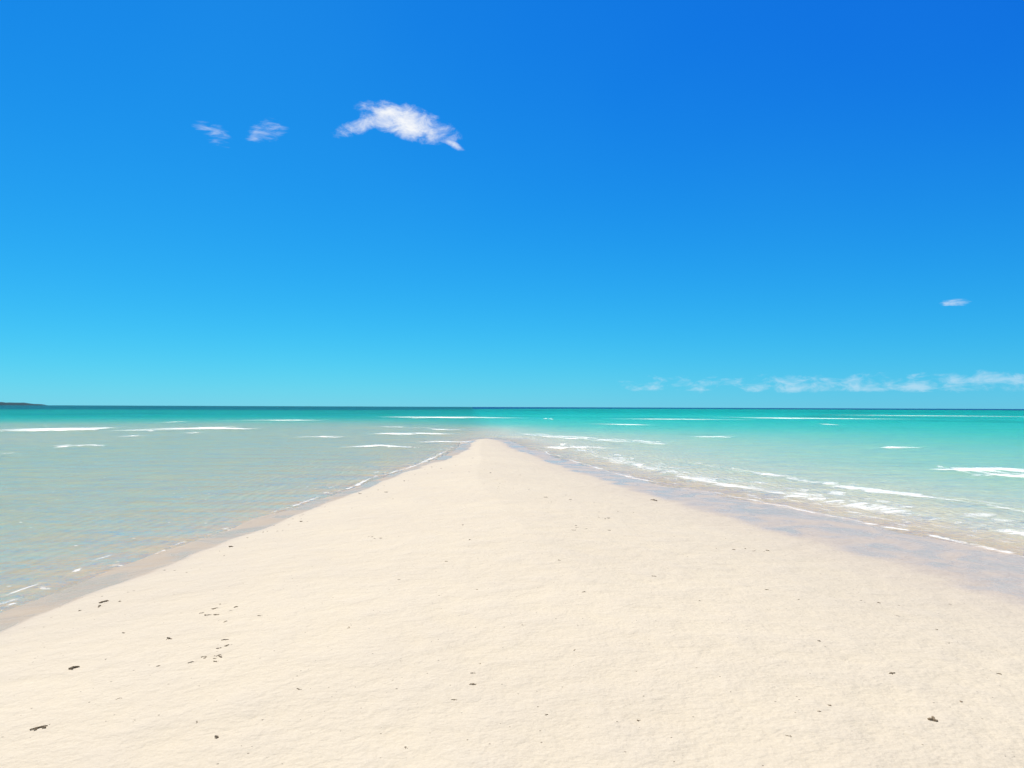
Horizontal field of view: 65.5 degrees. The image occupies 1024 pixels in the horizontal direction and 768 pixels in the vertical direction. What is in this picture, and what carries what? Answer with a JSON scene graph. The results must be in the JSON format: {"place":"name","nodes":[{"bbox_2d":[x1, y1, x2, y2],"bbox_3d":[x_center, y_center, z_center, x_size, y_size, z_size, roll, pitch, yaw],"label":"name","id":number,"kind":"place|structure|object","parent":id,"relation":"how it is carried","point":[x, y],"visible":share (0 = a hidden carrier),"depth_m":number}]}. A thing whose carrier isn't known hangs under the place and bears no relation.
{"place":"outdoors","nodes":[
{"label":"outdoors","id":0,"kind":"place"},
{"bbox_2d":[0,402,42,404],"bbox_3d":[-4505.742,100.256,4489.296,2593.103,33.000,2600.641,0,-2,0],"label":"island","id":1,"kind":"structure","parent":0,"point":[4,403],"depth_m":5456.83},
{"bbox_2d":[0,438,1023,767],"bbox_3d":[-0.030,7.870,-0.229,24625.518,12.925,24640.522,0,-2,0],"label":"sand ground","id":2,"kind":"structure","parent":0,"point":[344,636],"depth_m":5.19},
{"bbox_2d":[30,725,47,730],"bbox_3d":[-2.262,1.643,3.806,0.073,0.011,0.041,1,-2,-28],"label":"beach debris","id":3,"kind":"object","parent":2,"relation":"on","point":[42,726],"visible":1,"depth_m":3.80},
{"bbox_2d":[927,716,937,721],"bbox_3d":[2.026,1.611,3.834,0.047,0.017,0.056,-1,-2,27],"label":"beach debris","id":4,"kind":"object","parent":2,"relation":"on","point":[933,719],"visible":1,"depth_m":3.82},
{"bbox_2d":[0,405,1023,612],"bbox_3d":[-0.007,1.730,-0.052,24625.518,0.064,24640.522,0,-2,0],"label":"sea water","id":5,"kind":"structure","parent":0,"point":[82,507],"depth_m":25.81},
{"bbox_2d":[14,427,114,430],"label":"breaker foam","id":6,"kind":"object","parent":5,"relation":"on","point":[44,429],"visible":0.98,"depth_m":57.01},
{"bbox_2d":[10,476,374,593],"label":"foam bubbles","id":7,"kind":"object","parent":5,"relation":"on","point":[75,570],"visible":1,"depth_m":7.40},
{"bbox_2d":[159,427,253,429],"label":"breaker foam","id":8,"kind":"object","parent":5,"relation":"on","point":[208,428],"visible":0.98,"depth_m":60.57},
{"bbox_2d":[10,452,443,604],"bbox_3d":[-3.285,2.332,20.824,0.757,0.021,33.739,0,-2,4],"label":"foam lace","id":9,"kind":"object","parent":5,"relation":"on","point":[357,484],"visible":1,"depth_m":18.18},
{"bbox_2d":[354,444,402,446],"bbox_3d":[-5.641,2.719,35.041,4.208,0.040,3.441,0,-2,7],"label":"breaker foam","id":10,"kind":"object","parent":5,"relation":"on","point":[375,445],"visible":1,"depth_m":34.69},
{"bbox_2d":[406,416,505,417],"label":"breaker foam","id":11,"kind":"object","parent":5,"relation":"on","point":[457,417],"visible":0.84,"depth_m":126.90},
{"bbox_2d":[549,446,586,448],"bbox_3d":[2.772,2.715,34.062,3.009,0.050,3.174,1,-2,-20],"label":"breaker foam","id":12,"kind":"object","parent":5,"relation":"on","point":[568,447],"visible":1,"depth_m":34.23},
{"bbox_2d":[524,434,659,443],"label":"breaking wave","id":13,"kind":"object","parent":5,"relation":"on","point":[589,437],"visible":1,"depth_m":43.80},
{"bbox_2d":[536,448,1010,552],"bbox_3d":[3.627,2.334,19.912,1.546,0.014,36.604,1,-2,-12],"label":"foam edge","id":14,"kind":"object","parent":5,"relation":"on","point":[842,517],"visible":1,"depth_m":11.57},
{"bbox_2d":[749,417,859,418],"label":"breaker foam","id":15,"kind":"object","parent":5,"relation":"on","point":[820,418],"visible":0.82,"depth_m":132.63},
{"bbox_2d":[606,458,1023,534],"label":"breaking wave","id":16,"kind":"object","parent":5,"relation":"on","point":[791,495],"visible":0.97,"depth_m":15.08},
{"bbox_2d":[560,443,1019,532],"bbox_3d":[5.014,2.189,18.983,1.742,0.233,31.676,1,-2,-13],"label":"foam crest","id":17,"kind":"object","parent":16,"relation":"on","point":[839,493],"visible":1,"depth_m":18.77},
{"bbox_2d":[729,468,1023,511],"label":"breaking wave","id":18,"kind":"object","parent":5,"relation":"on","point":[871,490],"visible":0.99,"depth_m":16.66},
{"bbox_2d":[869,415,1022,416],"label":"breaker foam","id":19,"kind":"object","parent":5,"relation":"on","point":[935,415],"visible":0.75,"depth_m":193.42},
{"bbox_2d":[938,468,1023,471],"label":"breaker foam","id":20,"kind":"object","parent":5,"relation":"on","point":[985,469],"visible":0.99,"depth_m":22.52},
{"bbox_2d":[976,473,1023,476],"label":"breaker foam","id":21,"kind":"object","parent":5,"relation":"on","point":[1006,474],"visible":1,"depth_m":20.57},
{"bbox_2d":[0,0,1023,408],"label":"sky","id":22,"kind":"structure","parent":0,"point":[369,203]}
]}

